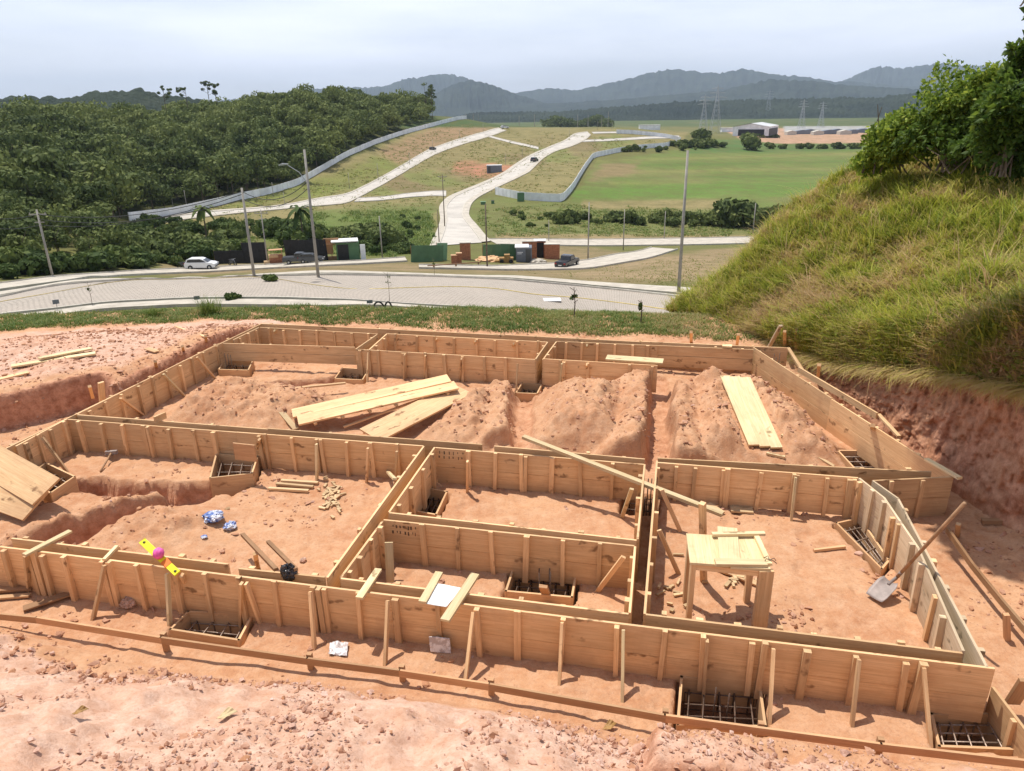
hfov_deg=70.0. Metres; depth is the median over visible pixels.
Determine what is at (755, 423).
plank sheet
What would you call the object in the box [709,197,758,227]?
field tree
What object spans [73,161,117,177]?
forest tree
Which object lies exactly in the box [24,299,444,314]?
pavement
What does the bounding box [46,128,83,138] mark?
forest tree
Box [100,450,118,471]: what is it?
hammer
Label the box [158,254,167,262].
bush
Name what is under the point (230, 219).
bush
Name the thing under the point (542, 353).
formwork panel
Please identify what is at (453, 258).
brick stack
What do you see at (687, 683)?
footing box
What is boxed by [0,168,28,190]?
forest tree
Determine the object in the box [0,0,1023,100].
sky
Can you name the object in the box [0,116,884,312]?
ground
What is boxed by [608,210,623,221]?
bush
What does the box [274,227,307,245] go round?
bush
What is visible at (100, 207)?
forest tree
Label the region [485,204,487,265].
utility pole
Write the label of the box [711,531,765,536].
batten
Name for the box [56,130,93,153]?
forest tree
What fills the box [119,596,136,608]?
rock
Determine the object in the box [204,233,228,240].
bush
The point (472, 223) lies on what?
pavement
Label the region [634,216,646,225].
bush
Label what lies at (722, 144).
bush
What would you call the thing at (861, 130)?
yard shed
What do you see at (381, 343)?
formwork panel
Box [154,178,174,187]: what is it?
forest tree
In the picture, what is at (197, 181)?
forest tree
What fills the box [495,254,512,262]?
skid loader
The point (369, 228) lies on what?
bush
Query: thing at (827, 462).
batten
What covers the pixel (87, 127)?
forest tree
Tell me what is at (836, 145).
bush
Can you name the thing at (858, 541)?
rebar cage
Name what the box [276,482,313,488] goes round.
batten
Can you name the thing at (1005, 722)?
formwork panel
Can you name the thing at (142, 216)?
bush
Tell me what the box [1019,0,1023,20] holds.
overhanging tree
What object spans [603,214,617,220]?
bush
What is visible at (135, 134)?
forest tree
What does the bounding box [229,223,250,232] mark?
bush
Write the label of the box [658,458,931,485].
formwork panel
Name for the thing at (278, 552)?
batten
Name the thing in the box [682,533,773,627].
work table
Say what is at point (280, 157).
forest tree
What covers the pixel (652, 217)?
bush
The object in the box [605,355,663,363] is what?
board
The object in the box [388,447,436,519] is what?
formwork panel
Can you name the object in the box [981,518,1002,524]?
log
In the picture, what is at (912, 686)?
formwork panel
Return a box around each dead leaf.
[72,705,88,714]
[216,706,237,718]
[603,719,616,729]
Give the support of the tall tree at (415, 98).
on the ground at (652, 179)
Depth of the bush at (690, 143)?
381.44 m
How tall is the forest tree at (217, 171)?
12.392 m
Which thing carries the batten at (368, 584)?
on the formwork panel at (912, 686)
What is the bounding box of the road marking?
[0,276,665,309]
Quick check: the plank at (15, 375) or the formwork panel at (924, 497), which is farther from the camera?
the plank at (15, 375)
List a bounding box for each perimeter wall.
[127,115,466,220]
[495,140,676,201]
[616,129,680,139]
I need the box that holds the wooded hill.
[0,87,201,110]
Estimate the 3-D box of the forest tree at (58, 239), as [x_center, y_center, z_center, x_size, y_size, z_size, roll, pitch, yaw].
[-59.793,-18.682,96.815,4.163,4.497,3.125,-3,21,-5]
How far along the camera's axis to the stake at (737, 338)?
14.81 m
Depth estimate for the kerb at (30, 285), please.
93.25 m
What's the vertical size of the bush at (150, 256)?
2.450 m
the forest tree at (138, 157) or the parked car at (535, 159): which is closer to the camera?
the forest tree at (138, 157)
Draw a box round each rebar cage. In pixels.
[185,620,243,637]
[217,462,253,475]
[224,353,249,369]
[343,375,362,378]
[421,497,440,512]
[514,568,571,595]
[626,477,657,515]
[682,687,756,724]
[844,525,884,566]
[845,456,874,467]
[936,722,1001,746]
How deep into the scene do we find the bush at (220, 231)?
122.87 m
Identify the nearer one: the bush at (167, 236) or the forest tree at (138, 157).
the bush at (167, 236)
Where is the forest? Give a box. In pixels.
[0,83,435,171]
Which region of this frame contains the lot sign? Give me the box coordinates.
[52,299,59,309]
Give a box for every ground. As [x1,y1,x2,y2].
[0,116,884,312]
[0,305,1023,770]
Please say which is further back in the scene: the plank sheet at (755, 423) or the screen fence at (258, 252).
the screen fence at (258, 252)
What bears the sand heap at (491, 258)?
on the ground at (652, 179)
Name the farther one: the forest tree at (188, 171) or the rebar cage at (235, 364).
the forest tree at (188, 171)
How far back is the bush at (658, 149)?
346.35 m
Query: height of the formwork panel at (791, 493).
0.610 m
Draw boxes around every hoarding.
[410,245,443,261]
[436,242,447,259]
[482,244,515,259]
[517,193,523,201]
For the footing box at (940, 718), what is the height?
0.240 m
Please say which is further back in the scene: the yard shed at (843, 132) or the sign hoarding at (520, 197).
the yard shed at (843, 132)
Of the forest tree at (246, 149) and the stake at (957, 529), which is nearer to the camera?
the stake at (957, 529)
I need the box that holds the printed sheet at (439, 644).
[429,636,450,653]
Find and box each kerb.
[0,256,404,282]
[0,260,407,290]
[0,273,677,296]
[0,296,547,314]
[166,128,497,217]
[187,138,479,217]
[354,195,445,201]
[358,190,445,197]
[419,247,650,265]
[419,248,677,270]
[440,132,583,242]
[462,135,588,242]
[489,236,751,238]
[497,243,747,245]
[585,138,668,141]
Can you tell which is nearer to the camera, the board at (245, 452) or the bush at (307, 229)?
the board at (245, 452)
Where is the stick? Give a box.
[813,545,845,551]
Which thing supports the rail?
on the excavated ground at (830, 587)
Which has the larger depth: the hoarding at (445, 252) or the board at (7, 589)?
the hoarding at (445, 252)
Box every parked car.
[183,257,218,268]
[282,251,308,264]
[298,252,324,262]
[530,157,537,161]
[554,254,579,266]
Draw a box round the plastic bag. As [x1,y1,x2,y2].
[280,563,297,581]
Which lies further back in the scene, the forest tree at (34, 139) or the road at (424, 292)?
the forest tree at (34, 139)
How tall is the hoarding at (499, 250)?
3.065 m
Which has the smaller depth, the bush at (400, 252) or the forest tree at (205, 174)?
the bush at (400, 252)
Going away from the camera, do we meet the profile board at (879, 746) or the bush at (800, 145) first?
the profile board at (879, 746)
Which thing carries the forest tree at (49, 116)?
on the ground at (652, 179)
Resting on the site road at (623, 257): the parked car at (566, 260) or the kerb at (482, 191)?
the parked car at (566, 260)
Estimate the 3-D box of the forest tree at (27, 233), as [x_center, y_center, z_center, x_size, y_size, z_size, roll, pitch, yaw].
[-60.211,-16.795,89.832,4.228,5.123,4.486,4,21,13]
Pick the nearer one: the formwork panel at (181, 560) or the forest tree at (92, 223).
the formwork panel at (181, 560)
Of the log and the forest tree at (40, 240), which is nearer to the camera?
the log
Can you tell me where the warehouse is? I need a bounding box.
[732,122,778,135]
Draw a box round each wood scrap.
[673,553,683,555]
[673,592,682,596]
[724,580,731,587]
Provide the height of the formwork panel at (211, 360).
0.613 m
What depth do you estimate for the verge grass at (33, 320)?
18.68 m
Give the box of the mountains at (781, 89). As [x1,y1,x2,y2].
[448,79,941,116]
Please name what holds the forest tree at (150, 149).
on the ground at (652, 179)
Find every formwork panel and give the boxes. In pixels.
[0,546,994,747]
[6,324,261,453]
[11,536,230,573]
[15,419,74,471]
[67,419,423,484]
[77,343,220,417]
[77,414,482,469]
[223,343,356,364]
[233,327,260,343]
[238,566,326,585]
[260,327,378,348]
[261,323,787,372]
[326,446,424,587]
[340,521,385,587]
[341,577,628,622]
[355,334,377,375]
[355,349,534,391]
[370,334,388,350]
[383,519,633,588]
[387,333,546,358]
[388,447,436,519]
[389,512,636,561]
[435,447,643,500]
[494,446,644,463]
[535,342,547,383]
[542,341,556,385]
[543,358,657,392]
[557,341,657,364]
[595,546,635,623]
[620,464,645,582]
[643,460,682,625]
[645,611,962,662]
[657,345,753,370]
[657,462,857,520]
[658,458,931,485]
[750,347,952,482]
[851,478,964,662]
[871,480,987,666]
[874,476,953,517]
[978,687,1023,758]
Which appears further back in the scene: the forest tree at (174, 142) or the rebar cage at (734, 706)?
the forest tree at (174, 142)
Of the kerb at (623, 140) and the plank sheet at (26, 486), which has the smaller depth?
the plank sheet at (26, 486)
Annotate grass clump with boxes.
[139,305,165,317]
[191,294,223,315]
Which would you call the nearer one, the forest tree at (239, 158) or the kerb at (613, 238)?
the kerb at (613, 238)
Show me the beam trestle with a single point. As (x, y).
(453, 264)
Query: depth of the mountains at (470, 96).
4261.80 m
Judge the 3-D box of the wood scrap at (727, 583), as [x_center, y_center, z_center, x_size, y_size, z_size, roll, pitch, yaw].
[2.368,2.178,8.034,0.040,0.020,0.120,15,26,37]
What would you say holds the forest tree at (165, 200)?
on the ground at (652, 179)
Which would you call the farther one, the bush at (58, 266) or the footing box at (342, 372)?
the bush at (58, 266)
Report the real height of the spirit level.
0.292 m
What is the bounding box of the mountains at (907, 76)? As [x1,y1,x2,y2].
[843,63,998,87]
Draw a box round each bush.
[0,243,30,273]
[0,245,45,271]
[0,263,20,278]
[16,250,56,275]
[48,259,67,273]
[49,251,82,272]
[73,252,89,271]
[82,250,119,271]
[88,244,127,264]
[99,237,137,248]
[101,250,114,268]
[120,245,144,267]
[121,251,150,268]
[128,219,153,227]
[128,234,143,242]
[132,218,153,223]
[132,240,150,253]
[134,226,158,235]
[134,229,144,234]
[136,235,151,243]
[140,213,158,218]
[142,250,153,260]
[145,233,159,239]
[147,238,179,255]
[149,215,166,226]
[150,254,160,264]
[154,232,175,242]
[155,226,165,231]
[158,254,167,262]
[162,226,187,235]
[166,216,182,223]
[166,255,177,264]
[167,221,178,226]
[170,256,183,266]
[171,231,202,243]
[174,244,200,258]
[174,245,186,258]
[176,239,196,247]
[179,218,196,225]
[184,223,202,233]
[184,238,202,246]
[195,240,217,258]
[201,238,241,250]
[202,243,227,260]
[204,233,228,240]
[206,228,228,237]
[207,217,228,229]
[210,217,236,230]
[218,221,239,229]
[223,228,246,238]
[224,292,241,299]
[228,234,241,239]
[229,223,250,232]
[229,238,251,250]
[241,218,254,225]
[252,216,280,237]
[261,229,278,236]
[261,273,277,281]
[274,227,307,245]
[275,218,307,235]
[291,225,323,239]
[308,221,328,230]
[321,230,330,237]
[326,231,340,237]
[329,224,347,235]
[338,225,366,239]
[348,223,364,228]
[359,226,382,240]
[359,240,371,244]
[360,224,394,239]
[364,221,382,227]
[368,244,387,253]
[369,227,408,245]
[385,243,393,249]
[386,237,403,245]
[391,243,402,249]
[397,247,406,253]
[398,247,410,253]
[401,221,412,228]
[402,242,414,246]
[406,229,414,234]
[412,225,420,229]
[509,209,517,214]
[517,214,525,219]
[525,222,533,226]
[552,211,570,223]
[563,208,580,217]
[569,217,580,224]
[581,213,591,219]
[594,219,602,223]
[602,216,613,221]
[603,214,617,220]
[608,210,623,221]
[617,209,638,223]
[625,143,640,151]
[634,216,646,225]
[647,213,660,222]
[654,146,663,152]
[654,207,672,216]
[661,216,675,224]
[665,217,680,226]
[671,210,681,216]
[674,141,688,146]
[678,143,687,149]
[679,211,698,222]
[682,139,693,147]
[687,218,699,226]
[690,138,707,148]
[691,209,716,225]
[704,137,717,146]
[719,142,727,146]
[764,142,775,148]
[795,143,804,148]
[804,142,814,148]
[830,142,841,148]
[846,104,928,178]
[847,143,855,148]
[853,143,861,148]
[859,54,1009,172]
[889,110,1016,187]
[967,30,1023,184]
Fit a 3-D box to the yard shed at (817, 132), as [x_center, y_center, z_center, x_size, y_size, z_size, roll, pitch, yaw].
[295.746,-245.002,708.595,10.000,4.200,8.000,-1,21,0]
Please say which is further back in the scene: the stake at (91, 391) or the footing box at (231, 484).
the stake at (91, 391)
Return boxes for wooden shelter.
[323,238,337,259]
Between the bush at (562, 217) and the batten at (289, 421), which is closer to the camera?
the batten at (289, 421)
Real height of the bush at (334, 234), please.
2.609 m
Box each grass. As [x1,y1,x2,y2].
[0,302,768,342]
[246,207,437,256]
[477,203,757,236]
[518,253,731,286]
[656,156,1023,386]
[742,333,1023,414]
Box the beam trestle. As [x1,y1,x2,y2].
[427,262,480,266]
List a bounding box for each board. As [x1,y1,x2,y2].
[0,585,31,592]
[0,593,30,599]
[0,613,1023,767]
[23,592,69,611]
[153,412,166,422]
[233,442,257,461]
[385,542,393,582]
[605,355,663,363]
[714,558,767,566]
[717,526,739,557]
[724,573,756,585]
[753,535,771,565]
[1005,678,1023,704]
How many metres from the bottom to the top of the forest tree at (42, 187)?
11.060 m
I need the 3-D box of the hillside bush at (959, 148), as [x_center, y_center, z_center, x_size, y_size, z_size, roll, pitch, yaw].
[9.540,-4.982,15.180,2.455,1.565,2.848,-1,21,0]
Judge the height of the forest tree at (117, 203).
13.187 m
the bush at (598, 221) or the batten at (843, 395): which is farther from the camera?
the bush at (598, 221)
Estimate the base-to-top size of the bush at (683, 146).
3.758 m
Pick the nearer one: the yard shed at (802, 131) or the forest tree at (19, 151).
the forest tree at (19, 151)
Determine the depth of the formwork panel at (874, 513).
7.90 m
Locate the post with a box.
[698,501,706,583]
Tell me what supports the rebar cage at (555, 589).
in the footing box at (510, 592)
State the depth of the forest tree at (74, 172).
144.56 m
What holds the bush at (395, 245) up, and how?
on the ground at (652, 179)
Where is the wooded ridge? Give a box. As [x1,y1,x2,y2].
[457,90,946,122]
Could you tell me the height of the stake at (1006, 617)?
0.404 m
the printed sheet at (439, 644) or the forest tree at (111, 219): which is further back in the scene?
the forest tree at (111, 219)
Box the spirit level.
[139,538,179,575]
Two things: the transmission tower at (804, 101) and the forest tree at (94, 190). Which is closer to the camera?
the forest tree at (94, 190)
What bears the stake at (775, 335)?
on the excavated ground at (830, 587)
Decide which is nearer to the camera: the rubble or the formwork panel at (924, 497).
the rubble
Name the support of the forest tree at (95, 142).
on the ground at (652, 179)
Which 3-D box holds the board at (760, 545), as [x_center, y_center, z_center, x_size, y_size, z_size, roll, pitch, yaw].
[2.482,1.622,7.260,0.050,0.034,0.540,0,21,3]
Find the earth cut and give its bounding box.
[787,354,1023,533]
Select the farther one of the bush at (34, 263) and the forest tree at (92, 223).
the forest tree at (92, 223)
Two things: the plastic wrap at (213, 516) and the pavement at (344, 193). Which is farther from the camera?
the pavement at (344, 193)
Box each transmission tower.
[699,94,710,129]
[708,85,723,132]
[797,99,807,128]
[817,101,826,126]
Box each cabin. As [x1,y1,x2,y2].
[515,244,531,262]
[534,239,545,257]
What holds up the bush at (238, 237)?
on the ground at (652, 179)
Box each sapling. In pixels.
[569,287,577,316]
[638,300,642,320]
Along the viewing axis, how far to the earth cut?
9.92 m
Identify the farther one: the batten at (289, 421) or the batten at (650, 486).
the batten at (289, 421)
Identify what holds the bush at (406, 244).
on the ground at (652, 179)
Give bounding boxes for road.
[0,257,406,287]
[0,275,674,313]
[419,247,673,268]
[489,237,753,244]
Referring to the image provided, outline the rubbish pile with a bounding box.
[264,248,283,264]
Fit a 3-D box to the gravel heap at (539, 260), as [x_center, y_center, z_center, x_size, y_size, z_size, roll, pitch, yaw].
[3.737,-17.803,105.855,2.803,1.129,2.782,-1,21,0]
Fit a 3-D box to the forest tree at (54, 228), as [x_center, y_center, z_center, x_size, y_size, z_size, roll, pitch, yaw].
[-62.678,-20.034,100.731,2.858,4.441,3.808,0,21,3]
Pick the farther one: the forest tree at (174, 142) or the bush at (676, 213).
the forest tree at (174, 142)
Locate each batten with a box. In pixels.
[22,529,72,556]
[102,545,118,560]
[240,533,277,570]
[266,540,297,571]
[267,487,308,492]
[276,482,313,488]
[278,411,298,429]
[280,479,318,484]
[295,382,345,387]
[343,399,419,427]
[356,568,381,599]
[418,571,442,603]
[440,573,478,622]
[522,435,723,516]
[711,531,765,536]
[722,344,731,347]
[766,452,785,458]
[781,434,834,465]
[787,347,803,368]
[797,367,877,418]
[878,413,900,437]
[924,458,962,479]
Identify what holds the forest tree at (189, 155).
on the ground at (652, 179)
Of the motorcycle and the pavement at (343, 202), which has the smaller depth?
the motorcycle
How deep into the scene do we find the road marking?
57.17 m
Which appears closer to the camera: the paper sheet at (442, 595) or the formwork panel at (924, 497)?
the paper sheet at (442, 595)
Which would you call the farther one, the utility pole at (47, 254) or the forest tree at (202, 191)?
the forest tree at (202, 191)
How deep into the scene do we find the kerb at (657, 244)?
128.70 m
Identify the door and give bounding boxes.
[526,249,530,261]
[738,129,763,135]
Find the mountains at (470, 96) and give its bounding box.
[429,79,542,115]
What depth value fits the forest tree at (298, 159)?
234.15 m
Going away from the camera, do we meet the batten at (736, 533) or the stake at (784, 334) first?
the batten at (736, 533)
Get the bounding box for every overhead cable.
[38,192,240,217]
[39,199,241,222]
[41,194,240,226]
[243,182,306,199]
[244,189,306,206]
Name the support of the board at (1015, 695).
on the excavated ground at (830, 587)
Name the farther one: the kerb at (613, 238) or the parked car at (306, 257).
the kerb at (613, 238)
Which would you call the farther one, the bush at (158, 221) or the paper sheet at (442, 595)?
the bush at (158, 221)
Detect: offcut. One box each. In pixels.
[144,347,159,352]
[706,502,724,512]
[730,506,753,513]
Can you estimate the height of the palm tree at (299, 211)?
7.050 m
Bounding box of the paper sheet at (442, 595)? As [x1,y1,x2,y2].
[427,583,459,606]
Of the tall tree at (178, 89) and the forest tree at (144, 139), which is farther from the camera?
the tall tree at (178, 89)
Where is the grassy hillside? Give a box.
[668,165,1022,382]
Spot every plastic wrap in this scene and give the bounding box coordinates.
[202,510,223,522]
[222,520,236,530]
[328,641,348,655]
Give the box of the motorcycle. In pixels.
[228,258,236,264]
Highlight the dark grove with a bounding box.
[539,114,613,126]
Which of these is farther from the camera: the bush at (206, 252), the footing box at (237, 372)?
the bush at (206, 252)
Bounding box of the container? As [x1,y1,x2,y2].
[487,165,501,172]
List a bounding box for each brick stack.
[451,254,456,263]
[456,252,461,262]
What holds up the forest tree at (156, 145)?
on the ground at (652, 179)
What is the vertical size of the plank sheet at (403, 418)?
0.281 m
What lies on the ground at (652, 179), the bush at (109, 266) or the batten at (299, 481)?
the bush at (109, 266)
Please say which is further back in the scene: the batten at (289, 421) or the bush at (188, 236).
the bush at (188, 236)
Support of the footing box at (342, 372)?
on the excavated ground at (830, 587)
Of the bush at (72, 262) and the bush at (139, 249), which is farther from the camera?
the bush at (139, 249)
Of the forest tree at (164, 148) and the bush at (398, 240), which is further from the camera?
the forest tree at (164, 148)
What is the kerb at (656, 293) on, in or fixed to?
on the road at (424, 292)
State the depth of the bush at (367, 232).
126.33 m
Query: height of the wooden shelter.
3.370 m
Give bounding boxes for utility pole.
[29,209,53,275]
[241,188,255,276]
[254,209,267,260]
[279,149,319,276]
[379,216,382,257]
[438,174,446,225]
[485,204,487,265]
[587,202,589,258]
[623,209,624,249]
[677,150,688,291]
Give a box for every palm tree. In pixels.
[189,205,217,235]
[282,205,316,231]
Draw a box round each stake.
[88,385,94,398]
[97,381,105,401]
[253,552,259,568]
[539,584,550,594]
[689,331,692,342]
[735,333,739,344]
[767,325,782,346]
[783,330,786,345]
[816,363,820,377]
[955,522,960,536]
[1002,612,1010,640]
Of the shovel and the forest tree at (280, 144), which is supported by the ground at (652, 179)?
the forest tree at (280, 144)
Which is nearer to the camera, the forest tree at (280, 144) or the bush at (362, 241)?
the bush at (362, 241)
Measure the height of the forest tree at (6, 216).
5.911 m
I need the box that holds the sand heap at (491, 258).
[474,255,498,261]
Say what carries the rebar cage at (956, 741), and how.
in the footing box at (940, 718)
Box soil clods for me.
[0,310,1023,705]
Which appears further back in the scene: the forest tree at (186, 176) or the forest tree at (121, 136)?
the forest tree at (121, 136)
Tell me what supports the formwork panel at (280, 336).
on the excavated ground at (830, 587)
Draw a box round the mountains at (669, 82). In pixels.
[515,68,945,102]
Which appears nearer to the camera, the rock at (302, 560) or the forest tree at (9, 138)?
the rock at (302, 560)
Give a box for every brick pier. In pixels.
[459,241,470,259]
[522,241,536,258]
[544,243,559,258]
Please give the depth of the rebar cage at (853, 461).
10.91 m
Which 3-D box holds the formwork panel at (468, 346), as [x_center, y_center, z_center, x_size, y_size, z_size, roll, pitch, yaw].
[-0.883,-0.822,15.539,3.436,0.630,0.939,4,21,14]
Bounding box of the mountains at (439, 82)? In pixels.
[213,74,468,101]
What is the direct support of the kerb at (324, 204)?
on the street at (374, 184)
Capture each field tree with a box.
[690,128,711,138]
[708,210,741,227]
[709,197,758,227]
[739,131,762,150]
[749,203,787,227]
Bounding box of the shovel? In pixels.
[866,502,966,601]
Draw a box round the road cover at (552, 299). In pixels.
[543,298,560,301]
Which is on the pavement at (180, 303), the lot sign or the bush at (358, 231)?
the lot sign
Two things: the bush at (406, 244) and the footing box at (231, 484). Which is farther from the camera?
the bush at (406, 244)
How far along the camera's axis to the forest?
289.41 m
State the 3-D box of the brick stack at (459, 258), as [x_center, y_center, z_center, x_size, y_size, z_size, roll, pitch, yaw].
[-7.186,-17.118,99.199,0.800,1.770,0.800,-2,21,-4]
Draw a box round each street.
[180,128,503,217]
[355,191,445,200]
[441,132,589,244]
[487,135,538,148]
[582,136,678,141]
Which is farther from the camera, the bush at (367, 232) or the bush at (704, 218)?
the bush at (704, 218)
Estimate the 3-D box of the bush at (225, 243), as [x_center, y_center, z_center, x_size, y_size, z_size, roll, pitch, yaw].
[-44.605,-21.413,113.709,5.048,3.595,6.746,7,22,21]
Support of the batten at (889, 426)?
on the excavated ground at (830, 587)
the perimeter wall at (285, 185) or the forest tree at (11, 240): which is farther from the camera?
the perimeter wall at (285, 185)
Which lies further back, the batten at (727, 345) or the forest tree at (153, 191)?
the forest tree at (153, 191)
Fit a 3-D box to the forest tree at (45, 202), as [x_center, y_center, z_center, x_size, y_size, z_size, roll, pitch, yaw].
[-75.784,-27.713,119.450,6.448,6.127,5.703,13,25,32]
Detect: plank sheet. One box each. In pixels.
[0,445,60,520]
[292,374,458,425]
[360,386,468,436]
[720,375,782,448]
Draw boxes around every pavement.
[0,270,689,294]
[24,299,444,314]
[165,128,496,217]
[165,130,506,222]
[430,131,587,244]
[463,134,590,241]
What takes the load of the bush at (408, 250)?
on the ground at (652, 179)
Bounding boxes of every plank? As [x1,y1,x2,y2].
[0,371,29,380]
[11,351,95,367]
[38,347,92,359]
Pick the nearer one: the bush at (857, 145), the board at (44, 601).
the board at (44, 601)
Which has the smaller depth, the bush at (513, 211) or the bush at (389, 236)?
the bush at (389, 236)
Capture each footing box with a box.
[39,462,79,502]
[169,610,253,646]
[209,453,260,496]
[218,361,254,376]
[334,367,365,384]
[416,488,448,517]
[505,571,576,605]
[515,383,541,401]
[676,675,766,736]
[834,519,888,575]
[837,450,872,466]
[930,712,1012,755]
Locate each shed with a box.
[331,238,365,259]
[639,124,659,129]
[720,128,732,131]
[784,130,796,134]
[796,130,809,133]
[810,130,823,134]
[821,129,836,133]
[836,130,851,134]
[849,129,857,133]
[855,128,871,132]
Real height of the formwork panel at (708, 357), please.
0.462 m
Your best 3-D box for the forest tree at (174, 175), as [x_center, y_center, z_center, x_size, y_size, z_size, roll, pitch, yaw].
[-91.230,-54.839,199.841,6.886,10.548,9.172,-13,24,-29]
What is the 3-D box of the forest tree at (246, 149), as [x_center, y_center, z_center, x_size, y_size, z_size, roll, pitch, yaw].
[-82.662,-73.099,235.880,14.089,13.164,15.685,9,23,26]
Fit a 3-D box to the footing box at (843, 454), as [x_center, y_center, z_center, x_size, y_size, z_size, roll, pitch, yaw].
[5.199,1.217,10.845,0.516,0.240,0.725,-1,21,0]
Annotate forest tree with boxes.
[0,102,38,127]
[0,119,26,132]
[0,128,14,143]
[0,130,26,159]
[0,156,20,163]
[0,166,67,206]
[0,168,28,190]
[0,189,22,208]
[0,192,31,220]
[0,209,42,226]
[0,218,42,239]
[0,222,18,246]
[1,189,26,207]
[1,231,44,249]
[2,124,28,133]
[2,130,25,149]
[2,193,48,219]
[9,130,52,146]
[9,230,32,245]
[10,144,36,157]
[11,146,46,156]
[12,122,65,148]
[13,142,59,165]
[13,217,38,236]
[16,109,79,135]
[17,148,69,182]
[26,197,68,216]
[32,108,70,126]
[34,209,73,232]
[35,181,70,203]
[35,236,46,243]
[38,123,63,137]
[39,229,74,251]
[42,225,68,250]
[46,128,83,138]
[46,202,116,241]
[48,138,85,159]
[51,193,91,211]
[54,175,81,187]
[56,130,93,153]
[56,151,92,162]
[57,162,81,177]
[58,137,86,152]
[59,211,98,235]
[62,157,83,175]
[62,170,117,191]
[66,180,118,209]
[69,117,100,133]
[70,172,112,200]
[71,221,137,246]
[72,117,85,131]
[72,214,131,237]
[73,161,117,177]
[73,236,100,252]
[74,197,115,216]
[76,134,115,160]
[79,158,144,217]
[82,144,134,171]
[84,130,117,141]
[85,152,105,164]
[91,126,108,134]
[93,132,129,153]
[103,124,135,136]
[105,215,117,228]
[106,139,158,169]
[107,133,153,148]
[110,162,129,214]
[111,176,145,215]
[113,197,134,218]
[114,132,137,147]
[124,164,152,200]
[126,129,142,136]
[133,145,161,165]
[134,177,173,209]
[136,135,166,147]
[140,170,161,189]
[141,162,164,180]
[150,149,183,169]
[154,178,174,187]
[154,187,176,207]
[156,135,179,144]
[158,145,175,157]
[161,167,188,199]
[167,131,213,157]
[171,146,208,171]
[174,187,192,203]
[178,124,211,144]
[179,167,202,175]
[181,171,204,198]
[181,172,217,200]
[193,183,213,198]
[197,136,235,153]
[198,155,240,196]
[198,171,211,196]
[212,163,240,191]
[215,145,243,162]
[215,152,252,193]
[225,137,279,156]
[234,133,253,149]
[235,153,272,188]
[237,163,254,190]
[248,153,279,187]
[250,144,270,154]
[251,126,278,151]
[271,139,291,160]
[271,151,286,179]
[273,168,290,182]
[280,163,300,179]
[282,144,305,161]
[284,151,315,177]
[306,144,332,167]
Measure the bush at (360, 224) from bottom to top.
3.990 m
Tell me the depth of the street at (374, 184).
240.89 m
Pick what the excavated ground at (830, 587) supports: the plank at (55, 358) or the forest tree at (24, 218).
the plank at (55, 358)
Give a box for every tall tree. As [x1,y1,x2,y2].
[156,85,171,110]
[176,87,187,107]
[200,80,216,104]
[210,83,218,102]
[411,96,426,118]
[420,82,433,102]
[424,84,436,119]
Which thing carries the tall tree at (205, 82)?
on the ground at (652, 179)
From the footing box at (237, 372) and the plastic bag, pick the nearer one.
the plastic bag
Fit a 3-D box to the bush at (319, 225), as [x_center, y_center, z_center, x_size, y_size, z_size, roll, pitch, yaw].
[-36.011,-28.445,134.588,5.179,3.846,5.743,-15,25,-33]
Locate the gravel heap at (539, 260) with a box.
[529,258,546,262]
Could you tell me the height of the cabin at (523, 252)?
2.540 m
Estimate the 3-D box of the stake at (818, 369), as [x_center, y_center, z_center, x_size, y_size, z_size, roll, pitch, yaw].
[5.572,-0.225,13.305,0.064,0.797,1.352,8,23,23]
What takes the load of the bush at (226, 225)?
on the ground at (652, 179)
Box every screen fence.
[213,250,244,263]
[241,242,268,262]
[283,239,327,259]
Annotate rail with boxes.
[945,528,1023,633]
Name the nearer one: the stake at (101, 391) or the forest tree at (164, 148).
the stake at (101, 391)
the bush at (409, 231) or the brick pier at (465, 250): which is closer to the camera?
the brick pier at (465, 250)
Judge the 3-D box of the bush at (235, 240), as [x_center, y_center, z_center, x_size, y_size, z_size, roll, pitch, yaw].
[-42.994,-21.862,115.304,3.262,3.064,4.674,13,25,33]
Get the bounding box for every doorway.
[337,244,348,259]
[537,243,543,257]
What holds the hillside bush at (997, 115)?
on the grassy hillside
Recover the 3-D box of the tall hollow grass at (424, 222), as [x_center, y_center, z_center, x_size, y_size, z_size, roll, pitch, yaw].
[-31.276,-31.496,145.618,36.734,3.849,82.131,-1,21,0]
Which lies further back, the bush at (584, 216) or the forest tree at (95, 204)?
the bush at (584, 216)
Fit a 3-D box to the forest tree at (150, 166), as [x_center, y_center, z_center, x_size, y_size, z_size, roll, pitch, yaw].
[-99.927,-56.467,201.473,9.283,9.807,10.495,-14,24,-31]
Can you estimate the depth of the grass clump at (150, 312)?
19.16 m
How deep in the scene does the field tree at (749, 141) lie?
395.87 m
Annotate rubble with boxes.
[0,629,991,770]
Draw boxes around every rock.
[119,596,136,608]
[299,557,305,562]

